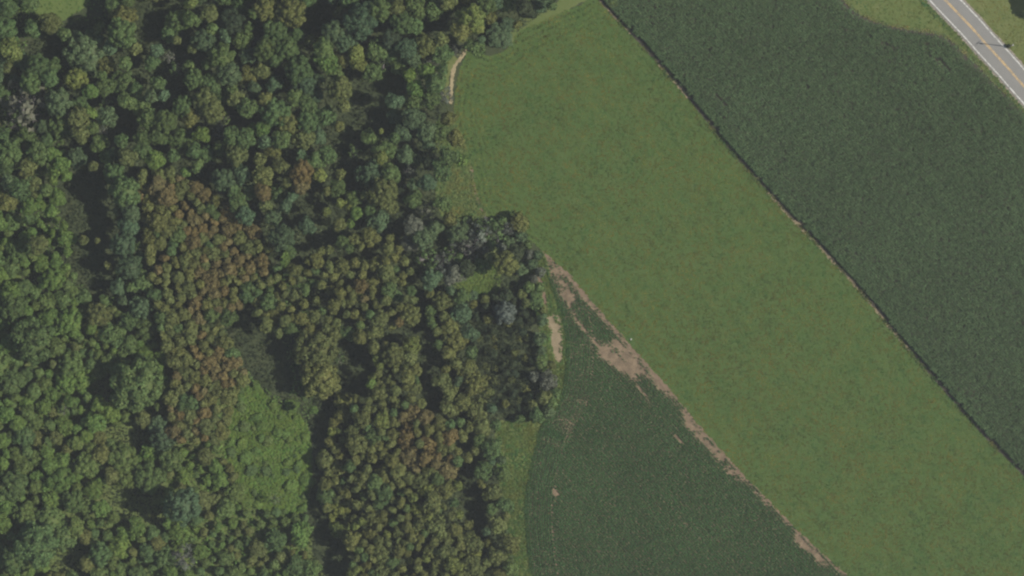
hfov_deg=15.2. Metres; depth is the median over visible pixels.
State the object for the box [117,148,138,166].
broadleaf tree
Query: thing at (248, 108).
broadleaf tree
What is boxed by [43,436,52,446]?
scrub tree
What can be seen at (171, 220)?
young tree
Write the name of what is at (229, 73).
broadleaf tree
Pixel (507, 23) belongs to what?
broadleaf tree
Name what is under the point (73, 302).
scrub tree
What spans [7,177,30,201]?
broadleaf tree
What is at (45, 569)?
scrub tree
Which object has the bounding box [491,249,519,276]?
broadleaf tree
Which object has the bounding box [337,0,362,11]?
broadleaf tree
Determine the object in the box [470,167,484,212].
headland path
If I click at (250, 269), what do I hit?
young tree
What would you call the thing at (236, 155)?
broadleaf tree
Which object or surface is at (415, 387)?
young tree
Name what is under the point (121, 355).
scrub tree
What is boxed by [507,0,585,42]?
corner margin
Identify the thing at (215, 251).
young tree
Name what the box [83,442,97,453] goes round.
scrub tree
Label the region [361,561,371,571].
young tree
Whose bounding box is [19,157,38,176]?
broadleaf tree
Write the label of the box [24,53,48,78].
broadleaf tree
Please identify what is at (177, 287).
young tree
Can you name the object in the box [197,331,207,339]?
young tree
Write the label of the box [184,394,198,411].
young tree
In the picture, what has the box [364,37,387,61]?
broadleaf tree
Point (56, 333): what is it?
scrub tree
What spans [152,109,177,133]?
broadleaf tree
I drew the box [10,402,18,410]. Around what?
scrub tree
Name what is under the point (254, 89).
broadleaf tree
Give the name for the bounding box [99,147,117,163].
broadleaf tree
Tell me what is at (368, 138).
broadleaf tree
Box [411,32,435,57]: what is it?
broadleaf tree
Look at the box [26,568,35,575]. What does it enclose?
scrub tree
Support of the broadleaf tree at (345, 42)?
on the ground at (96, 12)
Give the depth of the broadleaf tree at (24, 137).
1190.86 m
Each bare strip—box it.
[599,0,630,33]
[658,64,686,97]
[766,192,910,350]
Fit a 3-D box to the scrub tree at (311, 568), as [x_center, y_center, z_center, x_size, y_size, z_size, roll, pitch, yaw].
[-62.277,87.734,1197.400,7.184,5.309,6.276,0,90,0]
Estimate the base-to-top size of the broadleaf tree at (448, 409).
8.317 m
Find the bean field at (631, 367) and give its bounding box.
[527,258,843,575]
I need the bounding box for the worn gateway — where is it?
[547,314,562,361]
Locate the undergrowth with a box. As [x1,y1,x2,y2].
[0,0,556,575]
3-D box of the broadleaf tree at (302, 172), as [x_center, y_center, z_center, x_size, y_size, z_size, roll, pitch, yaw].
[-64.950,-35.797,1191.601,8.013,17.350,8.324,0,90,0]
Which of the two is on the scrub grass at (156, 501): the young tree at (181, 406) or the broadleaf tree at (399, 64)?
the young tree at (181, 406)
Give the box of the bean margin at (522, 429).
[494,250,569,575]
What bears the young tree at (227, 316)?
on the ground at (96, 12)
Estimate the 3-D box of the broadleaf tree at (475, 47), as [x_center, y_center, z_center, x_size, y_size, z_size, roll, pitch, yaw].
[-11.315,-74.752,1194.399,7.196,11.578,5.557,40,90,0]
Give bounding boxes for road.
[928,0,1023,105]
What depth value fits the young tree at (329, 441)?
1194.06 m
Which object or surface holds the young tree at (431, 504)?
on the ground at (96, 12)
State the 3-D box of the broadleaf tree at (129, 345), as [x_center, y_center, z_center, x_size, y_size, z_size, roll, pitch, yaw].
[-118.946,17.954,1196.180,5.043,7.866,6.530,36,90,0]
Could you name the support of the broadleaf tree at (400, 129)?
on the ground at (96, 12)
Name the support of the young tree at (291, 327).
on the ground at (96, 12)
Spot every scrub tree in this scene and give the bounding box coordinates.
[0,186,5,198]
[0,210,7,231]
[0,250,4,265]
[0,266,8,280]
[0,316,10,330]
[0,336,15,357]
[0,350,10,376]
[0,365,28,396]
[0,406,14,423]
[0,432,11,448]
[0,456,9,470]
[0,467,29,500]
[0,494,6,501]
[0,499,16,516]
[0,513,11,533]
[0,542,3,555]
[1,237,9,245]
[2,262,19,278]
[2,448,10,458]
[3,397,12,405]
[4,230,13,238]
[5,213,23,230]
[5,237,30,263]
[6,431,14,439]
[9,352,23,366]
[9,414,26,431]
[9,446,22,461]
[10,394,21,401]
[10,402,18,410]
[12,425,36,447]
[12,500,36,525]
[13,456,33,474]
[17,171,27,179]
[17,279,32,295]
[18,230,30,241]
[18,396,35,408]
[18,494,25,501]
[19,258,29,267]
[19,268,29,275]
[20,366,34,381]
[21,405,35,420]
[21,560,32,570]
[22,445,32,457]
[23,305,33,317]
[26,382,41,400]
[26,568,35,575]
[27,227,36,234]
[27,450,43,467]
[28,251,37,261]
[28,415,42,430]
[28,479,42,493]
[29,284,41,300]
[29,469,44,483]
[30,300,39,310]
[31,494,41,504]
[32,431,45,445]
[33,253,49,273]
[34,164,47,176]
[34,368,44,377]
[35,218,45,228]
[35,376,54,390]
[35,399,51,414]
[35,505,64,531]
[37,200,48,210]
[37,274,43,281]
[37,308,58,327]
[38,562,49,572]
[39,292,57,311]
[40,446,54,460]
[41,267,65,290]
[41,457,57,475]
[41,488,62,509]
[42,385,63,403]
[43,225,50,233]
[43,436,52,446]
[43,465,75,494]
[43,571,65,575]
[44,368,54,377]
[45,419,55,430]
[47,177,57,185]
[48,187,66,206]
[48,337,66,357]
[48,359,58,368]
[48,407,56,416]
[49,228,56,238]
[49,325,59,335]
[49,430,62,445]
[49,557,54,563]
[50,258,63,268]
[51,251,60,259]
[52,452,70,467]
[53,367,60,375]
[53,523,76,551]
[54,290,72,311]
[54,308,84,338]
[54,415,73,436]
[55,370,77,394]
[57,228,77,247]
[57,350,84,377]
[59,519,68,526]
[61,168,72,181]
[62,270,70,277]
[62,280,72,291]
[62,443,72,454]
[62,490,85,512]
[63,248,72,257]
[63,395,79,407]
[65,570,77,575]
[66,436,84,450]
[67,462,74,470]
[68,285,79,297]
[68,516,84,538]
[69,272,77,280]
[71,298,78,305]
[71,343,80,351]
[71,424,81,434]
[71,482,83,493]
[72,451,100,478]
[74,334,84,342]
[74,368,96,392]
[75,288,91,305]
[75,473,83,481]
[77,307,86,317]
[78,348,87,357]
[78,430,93,442]
[79,529,91,544]
[79,554,93,572]
[80,417,85,428]
[81,498,94,514]
[82,392,93,402]
[82,479,102,500]
[83,302,112,326]
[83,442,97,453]
[84,412,106,433]
[85,324,96,334]
[85,358,96,369]
[86,518,95,529]
[87,337,95,346]
[87,565,108,575]
[89,528,98,538]
[90,394,106,411]
[91,498,111,517]
[92,364,107,379]
[92,428,106,445]
[92,444,109,464]
[94,349,101,360]
[95,476,104,485]
[98,294,111,307]
[98,353,120,374]
[98,401,121,423]
[102,529,112,540]
[103,522,113,528]
[104,466,118,484]
[105,438,117,450]
[106,441,138,472]
[106,510,120,523]
[108,533,131,558]
[108,559,117,570]
[111,420,120,429]
[113,562,129,575]
[114,310,122,318]
[116,469,135,488]
[116,526,129,538]
[117,327,126,335]
[118,351,126,359]
[120,410,132,422]
[127,557,136,566]
[128,516,145,537]
[128,547,137,556]
[128,564,147,575]
[130,343,154,360]
[130,464,138,474]
[132,460,167,495]
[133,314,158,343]
[134,409,152,428]
[136,454,143,462]
[136,535,146,542]
[137,540,154,562]
[140,443,158,463]
[146,525,160,539]
[147,564,157,571]
[150,358,164,374]
[151,535,165,550]
[152,544,175,568]
[153,403,162,410]
[154,348,169,363]
[157,446,183,471]
[160,532,168,542]
[162,375,169,385]
[162,518,171,529]
[162,565,178,575]
[163,383,172,392]
[164,471,174,480]
[165,487,174,494]
[167,521,191,544]
[176,466,193,483]
[177,482,185,489]
[178,568,194,575]
[179,447,187,457]
[189,453,197,459]
[190,469,199,477]
[190,515,203,526]
[191,486,199,495]
[192,544,210,560]
[196,567,204,575]
[197,448,215,465]
[198,490,216,510]
[199,527,208,537]
[199,558,210,567]
[201,474,212,486]
[205,511,213,520]
[208,458,222,473]
[211,469,228,487]
[214,521,221,532]
[214,567,225,575]
[215,497,235,518]
[216,551,234,566]
[217,488,227,495]
[223,566,241,575]
[224,463,234,472]
[224,482,245,501]
[227,472,238,482]
[227,536,234,544]
[228,517,237,528]
[233,540,242,548]
[237,562,246,573]
[243,509,251,518]
[243,536,252,546]
[244,527,253,536]
[246,556,257,566]
[249,538,266,557]
[255,571,269,575]
[256,519,265,527]
[264,527,287,552]
[269,559,280,570]
[275,551,285,562]
[280,516,290,527]
[284,554,304,575]
[290,512,300,523]
[290,520,313,548]
[302,514,308,521]
[302,560,322,575]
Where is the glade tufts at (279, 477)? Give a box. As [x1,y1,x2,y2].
[224,385,312,518]
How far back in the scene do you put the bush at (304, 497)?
1199.08 m
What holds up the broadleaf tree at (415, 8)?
on the ground at (96, 12)
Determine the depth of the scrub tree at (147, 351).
1195.09 m
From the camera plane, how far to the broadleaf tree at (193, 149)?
1186.39 m
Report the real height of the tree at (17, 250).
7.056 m
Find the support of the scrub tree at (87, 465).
on the scrub grass at (156, 501)
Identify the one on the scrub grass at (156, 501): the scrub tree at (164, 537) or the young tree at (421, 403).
the scrub tree at (164, 537)
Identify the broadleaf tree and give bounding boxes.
[0,0,19,17]
[0,15,17,44]
[0,37,23,62]
[0,53,6,66]
[0,64,4,85]
[0,85,9,97]
[0,127,10,144]
[0,137,25,166]
[0,163,15,173]
[0,174,16,191]
[0,192,18,210]
[0,280,22,300]
[0,294,28,322]
[0,544,27,573]
[2,60,15,75]
[6,70,20,85]
[6,316,55,363]
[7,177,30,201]
[10,126,35,152]
[12,519,59,568]
[14,51,28,70]
[16,0,39,12]
[19,70,42,94]
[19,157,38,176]
[20,197,40,215]
[23,18,41,38]
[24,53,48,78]
[26,140,49,166]
[27,176,42,197]
[30,235,48,255]
[33,119,50,133]
[38,12,61,33]
[39,132,53,147]
[40,69,58,87]
[44,87,73,116]
[44,147,61,163]
[47,56,60,71]
[47,113,73,140]
[53,155,71,172]
[62,29,109,77]
[63,68,88,92]
[65,147,87,169]
[67,106,91,127]
[70,125,89,145]
[72,95,87,111]
[81,84,98,98]
[87,541,112,568]
[89,134,110,152]
[95,78,114,97]
[96,105,117,127]
[97,56,116,73]
[98,321,121,343]
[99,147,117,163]
[103,162,126,184]
[104,0,121,12]
[107,17,136,48]
[107,176,140,209]
[108,4,138,31]
[109,70,135,95]
[109,232,135,258]
[109,353,165,411]
[110,278,124,295]
[116,218,139,234]
[116,253,142,278]
[117,91,137,109]
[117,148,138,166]
[118,311,137,330]
[119,0,134,6]
[119,335,137,354]
[121,204,140,222]
[128,294,153,319]
[129,94,150,116]
[131,269,152,292]
[132,129,151,145]
[133,142,151,160]
[136,108,158,130]
[144,55,160,71]
[144,149,165,169]
[145,210,169,231]
[146,127,168,144]
[147,175,165,197]
[148,414,170,432]
[149,76,166,92]
[149,426,176,451]
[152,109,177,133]
[157,188,177,206]
[160,26,174,43]
[162,486,201,527]
[164,9,189,35]
[167,125,193,153]
[172,95,193,117]
[181,108,202,128]
[182,10,202,26]
[182,68,204,90]
[185,141,202,158]
[190,28,216,51]
[191,126,209,142]
[192,86,216,112]
[198,97,225,123]
[198,144,215,162]
[200,4,218,22]
[202,72,220,94]
[207,41,235,67]
[211,168,236,192]
[215,0,230,5]
[216,61,241,86]
[216,89,227,105]
[217,7,245,34]
[223,125,239,146]
[225,143,248,167]
[226,91,245,109]
[228,192,248,213]
[231,0,246,14]
[231,29,254,49]
[231,164,252,186]
[235,205,255,226]
[236,127,257,149]
[237,97,259,118]
[238,47,255,63]
[239,65,255,86]
[242,184,255,200]
[247,80,261,97]
[251,0,277,21]
[251,61,273,80]
[251,165,273,187]
[253,36,277,62]
[254,183,271,201]
[255,120,270,137]
[257,92,272,108]
[258,97,292,127]
[262,18,289,43]
[263,143,281,162]
[264,208,281,225]
[265,75,285,94]
[267,223,295,252]
[268,50,282,67]
[270,183,287,204]
[271,130,292,149]
[272,156,292,175]
[274,36,299,60]
[276,111,298,134]
[277,0,305,27]
[278,244,296,258]
[284,55,313,85]
[286,89,302,106]
[288,28,304,41]
[289,159,314,184]
[291,128,315,149]
[291,180,310,195]
[292,75,316,95]
[292,328,339,367]
[296,110,317,133]
[297,215,316,234]
[298,0,316,6]
[298,94,317,114]
[299,360,340,400]
[305,150,325,168]
[310,85,323,103]
[310,126,326,144]
[312,52,337,74]
[313,36,333,58]
[314,104,336,127]
[319,145,337,164]
[321,19,343,43]
[327,75,352,102]
[328,63,344,80]
[328,179,345,197]
[334,30,357,52]
[336,51,348,68]
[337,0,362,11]
[341,2,377,40]
[345,189,362,206]
[347,44,363,61]
[348,55,366,70]
[354,158,381,190]
[360,127,380,146]
[362,0,372,8]
[362,62,382,81]
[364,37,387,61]
[366,208,391,232]
[367,0,391,22]
[368,177,397,207]
[380,28,401,49]
[380,140,396,158]
[380,162,400,182]
[380,200,398,215]
[381,342,404,367]
[382,29,401,46]
[384,46,399,61]
[384,92,404,108]
[386,108,402,124]
[388,0,405,15]
[388,10,413,34]
[389,55,407,74]
[393,183,409,199]
[394,38,417,58]
[394,122,412,141]
[396,144,413,164]
[397,303,420,326]
[400,369,414,385]
[401,107,425,130]
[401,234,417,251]
[402,189,422,208]
[403,92,422,108]
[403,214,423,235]
[404,52,420,68]
[405,0,425,19]
[406,16,423,35]
[406,79,424,97]
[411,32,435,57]
[412,226,437,250]
[415,248,440,268]
[416,120,437,141]
[416,174,436,190]
[417,62,436,80]
[418,89,441,109]
[420,268,442,291]
[425,0,443,21]
[425,74,446,93]
[427,220,444,233]
[430,372,451,388]
[431,44,454,63]
[431,157,451,181]
[431,288,452,313]
[432,195,451,212]
[433,123,451,141]
[438,0,458,11]
[438,147,458,166]
[439,397,459,417]
[440,111,457,125]
[440,317,459,337]
[441,345,455,359]
[442,383,458,402]
[443,264,465,286]
[444,220,469,242]
[446,329,469,351]
[447,128,464,146]
[449,18,471,42]
[449,302,471,324]
[454,288,470,303]
[454,393,470,411]
[455,3,485,32]
[455,358,477,378]
[459,259,476,278]
[460,0,475,6]
[460,323,480,341]
[462,370,487,396]
[463,37,485,58]
[465,397,487,419]
[472,416,490,436]
[472,433,486,448]
[473,461,493,481]
[474,258,491,274]
[476,0,496,14]
[481,437,501,459]
[481,484,502,500]
[485,21,513,48]
[485,542,507,566]
[487,515,507,535]
[490,568,508,575]
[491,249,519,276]
[493,300,516,324]
[493,466,511,481]
[495,496,514,514]
[498,16,514,31]
[499,0,516,11]
[501,533,520,554]
[501,559,518,575]
[506,243,523,261]
[509,211,529,232]
[516,0,532,16]
[528,290,543,310]
[528,406,544,423]
[532,0,550,12]
[535,390,552,404]
[538,368,557,390]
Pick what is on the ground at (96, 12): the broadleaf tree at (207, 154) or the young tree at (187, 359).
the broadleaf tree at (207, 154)
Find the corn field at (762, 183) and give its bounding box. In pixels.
[601,0,1023,475]
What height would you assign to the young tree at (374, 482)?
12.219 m
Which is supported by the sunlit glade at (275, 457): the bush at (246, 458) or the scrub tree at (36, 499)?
the bush at (246, 458)
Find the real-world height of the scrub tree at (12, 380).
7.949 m
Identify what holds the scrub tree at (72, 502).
on the scrub grass at (156, 501)
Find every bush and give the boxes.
[227,438,234,447]
[227,446,236,456]
[236,401,246,411]
[236,438,247,447]
[237,393,244,401]
[238,420,250,431]
[240,451,252,464]
[240,495,252,509]
[245,464,257,475]
[250,412,262,421]
[251,380,260,390]
[251,447,260,455]
[251,489,257,496]
[252,498,262,508]
[255,420,265,430]
[257,434,264,442]
[261,466,271,475]
[263,436,272,445]
[269,400,278,409]
[272,507,281,517]
[273,426,282,437]
[282,430,289,439]
[282,468,289,475]
[283,458,292,466]
[283,479,298,492]
[284,399,299,413]
[284,436,293,443]
[292,415,298,420]
[293,464,299,473]
[295,460,302,466]
[298,504,307,511]
[300,473,316,487]
[301,432,310,441]
[301,494,307,499]
[609,0,617,7]
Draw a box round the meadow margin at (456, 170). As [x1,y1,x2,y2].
[435,116,508,227]
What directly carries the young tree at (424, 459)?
on the ground at (96, 12)
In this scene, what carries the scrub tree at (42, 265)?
on the ground at (96, 12)
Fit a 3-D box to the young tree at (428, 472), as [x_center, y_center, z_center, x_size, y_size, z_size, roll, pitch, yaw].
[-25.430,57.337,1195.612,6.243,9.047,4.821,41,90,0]
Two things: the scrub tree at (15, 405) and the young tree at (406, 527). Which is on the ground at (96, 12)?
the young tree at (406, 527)
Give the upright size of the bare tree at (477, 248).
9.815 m
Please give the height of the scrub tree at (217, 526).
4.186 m
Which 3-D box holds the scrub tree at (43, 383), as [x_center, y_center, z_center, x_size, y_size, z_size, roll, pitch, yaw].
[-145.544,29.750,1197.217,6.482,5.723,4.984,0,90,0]
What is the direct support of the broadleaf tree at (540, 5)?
on the ground at (96, 12)
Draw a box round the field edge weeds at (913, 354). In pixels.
[598,0,1016,466]
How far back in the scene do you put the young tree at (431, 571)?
1192.07 m
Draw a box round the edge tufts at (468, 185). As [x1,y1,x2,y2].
[433,115,486,223]
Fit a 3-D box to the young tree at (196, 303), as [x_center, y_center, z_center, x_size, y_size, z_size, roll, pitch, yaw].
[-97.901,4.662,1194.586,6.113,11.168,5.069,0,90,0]
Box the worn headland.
[534,269,548,315]
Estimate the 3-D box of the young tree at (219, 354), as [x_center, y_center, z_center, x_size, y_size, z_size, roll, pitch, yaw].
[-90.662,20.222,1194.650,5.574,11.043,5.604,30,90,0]
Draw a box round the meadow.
[454,0,1023,575]
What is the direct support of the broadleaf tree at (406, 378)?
on the ground at (96, 12)
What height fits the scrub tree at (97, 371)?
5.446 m
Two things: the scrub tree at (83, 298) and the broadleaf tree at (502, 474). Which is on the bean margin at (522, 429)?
the broadleaf tree at (502, 474)
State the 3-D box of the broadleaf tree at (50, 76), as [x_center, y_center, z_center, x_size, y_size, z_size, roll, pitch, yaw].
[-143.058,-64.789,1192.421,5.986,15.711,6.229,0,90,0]
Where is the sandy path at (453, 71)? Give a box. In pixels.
[449,49,466,103]
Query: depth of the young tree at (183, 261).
1190.60 m
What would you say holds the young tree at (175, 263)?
on the ground at (96, 12)
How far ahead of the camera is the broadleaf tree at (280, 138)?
1186.18 m
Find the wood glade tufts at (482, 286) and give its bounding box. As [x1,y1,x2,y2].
[453,265,500,300]
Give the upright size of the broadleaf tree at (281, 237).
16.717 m
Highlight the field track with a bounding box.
[543,252,846,575]
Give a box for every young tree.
[136,190,144,202]
[137,181,151,193]
[139,233,155,249]
[140,211,152,222]
[142,191,154,202]
[142,223,152,235]
[146,256,154,265]
[146,288,162,300]
[151,168,166,182]
[151,201,168,214]
[151,229,161,237]
[152,236,166,250]
[152,300,164,309]
[153,310,165,325]
[156,323,166,332]
[159,224,177,239]
[160,337,174,353]
[161,261,172,272]
[161,288,172,298]
[162,389,180,407]
[163,209,170,217]
[164,165,175,179]
[164,423,181,438]
[165,182,174,189]
[165,246,176,256]
[165,352,182,370]
[165,412,177,421]
[166,308,179,325]
[167,216,175,224]
[169,226,187,243]
[169,379,181,387]
[170,256,180,268]
[170,271,184,283]
[172,300,181,309]
[172,420,186,431]
[173,209,183,219]
[173,322,183,333]
[173,332,187,348]
[174,173,184,181]
[174,178,191,196]
[174,192,183,200]
[174,283,182,293]
[174,409,185,420]
[175,293,185,303]
[175,346,185,357]
[175,384,184,394]
[176,365,193,381]
[176,402,185,412]
[176,435,186,443]
[177,306,191,320]
[178,254,190,270]
[179,351,195,366]
[180,279,195,294]
[180,425,193,439]
[181,327,198,345]
[183,268,196,281]
[183,407,198,424]
[184,235,201,249]
[184,318,198,330]
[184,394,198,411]
[186,290,197,299]
[187,208,194,219]
[187,212,204,227]
[187,258,200,270]
[187,295,205,310]
[188,180,202,195]
[189,370,201,383]
[190,246,202,261]
[190,383,200,394]
[190,436,200,444]
[192,310,206,324]
[192,351,203,360]
[192,414,199,425]
[194,223,207,234]
[194,266,204,278]
[195,418,214,436]
[196,187,210,202]
[196,203,205,214]
[196,406,211,418]
[197,232,209,245]
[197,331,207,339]
[197,339,209,352]
[198,285,206,296]
[198,373,211,387]
[199,324,209,333]
[199,354,216,371]
[200,261,210,270]
[201,267,213,280]
[201,297,213,311]
[202,202,216,215]
[202,307,220,323]
[203,240,214,247]
[203,392,218,406]
[204,277,220,290]
[205,244,221,260]
[207,287,221,299]
[208,195,222,207]
[209,434,221,445]
[210,210,220,221]
[210,363,221,373]
[211,257,221,267]
[211,298,220,306]
[211,384,225,398]
[212,233,226,245]
[212,345,226,362]
[214,426,230,439]
[215,268,224,277]
[216,334,234,352]
[218,371,227,380]
[219,213,228,223]
[219,298,228,308]
[219,308,238,326]
[220,201,238,219]
[220,285,229,297]
[220,387,237,406]
[221,221,236,237]
[221,362,230,371]
[221,414,231,426]
[222,261,237,275]
[222,406,233,416]
[223,238,233,245]
[224,274,235,282]
[224,344,240,359]
[226,355,242,369]
[226,377,236,386]
[227,368,237,380]
[228,286,237,297]
[231,217,242,230]
[232,229,247,245]
[232,253,244,267]
[236,373,250,387]
[238,274,249,282]
[239,239,255,254]
[239,290,254,303]
[240,275,258,295]
[243,222,260,239]
[243,260,255,275]
[250,296,260,306]
[251,308,262,316]
[253,243,264,252]
[254,253,270,267]
[257,267,268,277]
[258,316,272,333]
[260,292,277,310]
[263,242,273,253]
[268,309,280,324]
[279,315,290,326]
[280,270,291,278]
[283,322,297,333]
[287,263,302,274]
[287,287,302,304]
[294,312,309,325]
[301,283,309,296]
[303,322,316,335]
[305,278,318,286]
[308,309,320,323]
[310,253,324,268]
[310,268,321,274]
[315,449,333,470]
[316,485,335,506]
[318,477,333,491]
[324,285,334,295]
[324,436,335,446]
[325,260,333,273]
[325,325,342,342]
[326,298,340,314]
[328,271,339,282]
[328,418,338,427]
[328,458,346,477]
[328,520,350,538]
[330,442,340,453]
[330,499,350,518]
[332,404,352,425]
[333,287,346,300]
[333,391,352,407]
[334,257,349,273]
[334,452,346,460]
[335,235,348,247]
[336,483,344,493]
[339,326,355,341]
[341,488,350,499]
[342,459,355,472]
[342,531,361,551]
[344,243,354,253]
[344,289,362,307]
[344,425,358,435]
[344,434,367,455]
[346,565,365,575]
[348,231,364,247]
[349,257,359,268]
[350,308,359,318]
[351,279,369,294]
[351,407,371,428]
[351,454,359,465]
[351,500,362,510]
[352,468,370,488]
[353,329,366,344]
[353,545,364,554]
[360,227,376,242]
[361,509,379,527]
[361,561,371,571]
[362,425,381,445]
[362,527,378,541]
[364,276,381,294]
[364,544,374,554]
[366,325,383,339]
[366,473,382,490]
[366,489,375,500]
[367,339,379,354]
[367,453,377,463]
[368,255,383,271]
[368,379,390,403]
[370,308,388,327]
[371,298,382,309]
[371,350,382,363]
[371,500,383,509]
[371,545,389,563]
[371,561,390,575]
[372,411,390,428]
[372,483,393,505]
[373,440,387,453]
[373,535,383,546]
[374,463,392,483]
[377,264,394,281]
[377,509,390,526]
[378,449,388,459]
[380,295,391,305]
[381,281,397,298]
[382,242,393,256]
[382,374,396,385]
[384,452,399,468]
[384,553,399,570]
[385,307,397,316]
[385,439,396,448]
[386,428,400,441]
[386,496,398,504]
[388,413,399,427]
[389,462,406,483]
[390,253,400,263]
[392,397,402,407]
[392,523,404,539]
[392,544,406,558]
[393,290,403,302]
[396,429,414,449]
[396,496,405,508]
[397,411,407,421]
[398,255,409,266]
[398,446,418,470]
[401,520,414,533]
[402,336,420,353]
[402,471,414,484]
[405,285,416,296]
[405,404,421,421]
[406,383,422,394]
[406,531,418,542]
[407,492,418,502]
[408,502,423,517]
[409,362,422,376]
[411,472,429,490]
[411,513,428,534]
[413,428,422,437]
[415,409,433,424]
[416,398,426,408]
[417,451,432,466]
[417,483,434,497]
[420,434,437,453]
[420,490,441,515]
[421,462,439,478]
[422,543,438,558]
[423,423,434,436]
[424,564,442,575]
[426,514,448,539]
[431,471,444,486]
[432,451,441,460]
[432,556,445,568]
[433,415,446,432]
[434,431,443,442]
[434,440,450,457]
[434,458,459,479]
[434,542,450,559]
[435,480,455,499]
[438,531,455,545]
[441,428,458,445]
[443,554,463,574]
[446,522,462,536]
[452,455,463,467]
[454,541,465,550]
[460,530,483,555]
[461,555,486,575]
[462,519,473,529]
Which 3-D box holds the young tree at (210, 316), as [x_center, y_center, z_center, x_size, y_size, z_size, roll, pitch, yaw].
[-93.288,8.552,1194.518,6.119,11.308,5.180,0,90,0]
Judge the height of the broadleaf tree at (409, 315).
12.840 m
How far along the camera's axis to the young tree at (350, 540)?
1189.17 m
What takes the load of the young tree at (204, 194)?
on the ground at (96, 12)
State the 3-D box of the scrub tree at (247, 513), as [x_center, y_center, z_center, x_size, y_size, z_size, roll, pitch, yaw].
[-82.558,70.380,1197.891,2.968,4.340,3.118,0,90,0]
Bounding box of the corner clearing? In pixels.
[15,0,89,20]
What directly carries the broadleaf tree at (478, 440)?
on the ground at (96, 12)
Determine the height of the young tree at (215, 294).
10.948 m
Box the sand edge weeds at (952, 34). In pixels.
[919,0,1023,113]
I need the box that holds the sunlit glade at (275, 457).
[223,384,313,518]
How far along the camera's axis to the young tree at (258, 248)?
1190.47 m
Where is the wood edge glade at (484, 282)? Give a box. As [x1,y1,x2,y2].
[452,264,500,300]
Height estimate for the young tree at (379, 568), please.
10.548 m
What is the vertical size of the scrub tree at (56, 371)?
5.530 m
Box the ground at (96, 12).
[0,0,583,575]
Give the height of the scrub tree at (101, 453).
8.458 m
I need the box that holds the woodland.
[2,0,560,575]
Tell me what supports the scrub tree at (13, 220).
on the ground at (96, 12)
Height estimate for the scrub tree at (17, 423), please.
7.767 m
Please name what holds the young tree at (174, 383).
on the scrub grass at (156, 501)
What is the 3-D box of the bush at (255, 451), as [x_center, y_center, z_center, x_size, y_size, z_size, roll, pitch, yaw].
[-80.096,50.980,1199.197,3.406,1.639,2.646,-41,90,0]
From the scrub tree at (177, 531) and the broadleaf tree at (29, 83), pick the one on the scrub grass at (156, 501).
the scrub tree at (177, 531)
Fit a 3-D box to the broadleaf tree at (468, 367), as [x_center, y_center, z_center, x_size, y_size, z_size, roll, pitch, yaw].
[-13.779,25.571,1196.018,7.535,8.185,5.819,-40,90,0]
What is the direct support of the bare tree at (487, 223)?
on the ground at (96, 12)
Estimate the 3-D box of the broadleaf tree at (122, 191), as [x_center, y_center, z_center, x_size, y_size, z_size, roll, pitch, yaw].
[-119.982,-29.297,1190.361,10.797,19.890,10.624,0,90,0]
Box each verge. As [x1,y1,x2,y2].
[845,0,1023,111]
[966,0,1023,63]
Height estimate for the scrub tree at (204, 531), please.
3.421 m
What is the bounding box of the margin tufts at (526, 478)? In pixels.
[495,251,568,575]
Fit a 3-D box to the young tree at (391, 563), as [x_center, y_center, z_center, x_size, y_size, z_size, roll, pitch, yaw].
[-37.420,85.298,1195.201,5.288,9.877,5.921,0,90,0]
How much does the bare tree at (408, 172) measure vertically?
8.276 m
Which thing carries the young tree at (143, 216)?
on the ground at (96, 12)
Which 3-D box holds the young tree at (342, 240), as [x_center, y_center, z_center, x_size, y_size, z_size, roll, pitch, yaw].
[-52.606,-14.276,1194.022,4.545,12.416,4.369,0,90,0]
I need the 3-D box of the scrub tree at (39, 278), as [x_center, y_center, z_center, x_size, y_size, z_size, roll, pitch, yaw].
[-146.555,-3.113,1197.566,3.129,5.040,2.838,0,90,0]
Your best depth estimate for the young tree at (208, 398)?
1190.58 m
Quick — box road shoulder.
[924,0,1023,107]
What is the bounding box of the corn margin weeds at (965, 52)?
[844,0,1018,104]
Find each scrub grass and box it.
[0,238,22,319]
[0,302,326,575]
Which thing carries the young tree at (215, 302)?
on the ground at (96, 12)
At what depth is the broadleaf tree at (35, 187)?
1187.79 m
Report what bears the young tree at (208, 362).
on the ground at (96, 12)
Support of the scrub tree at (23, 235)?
on the ground at (96, 12)
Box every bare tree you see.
[0,78,45,136]
[0,107,23,132]
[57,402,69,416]
[98,125,107,134]
[99,96,113,107]
[162,51,174,63]
[169,61,180,76]
[172,543,195,570]
[212,120,223,139]
[216,112,229,125]
[268,493,281,505]
[332,244,341,253]
[335,352,344,362]
[348,144,362,157]
[377,58,389,71]
[402,164,417,177]
[415,201,434,220]
[426,57,438,65]
[433,252,451,274]
[439,86,453,103]
[443,246,458,263]
[448,44,465,57]
[457,237,481,262]
[465,218,492,251]
[476,215,497,238]
[488,224,506,241]
[501,222,513,235]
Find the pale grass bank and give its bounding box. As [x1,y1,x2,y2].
[442,50,461,102]
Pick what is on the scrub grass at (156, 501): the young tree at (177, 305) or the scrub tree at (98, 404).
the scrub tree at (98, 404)
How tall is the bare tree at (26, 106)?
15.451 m

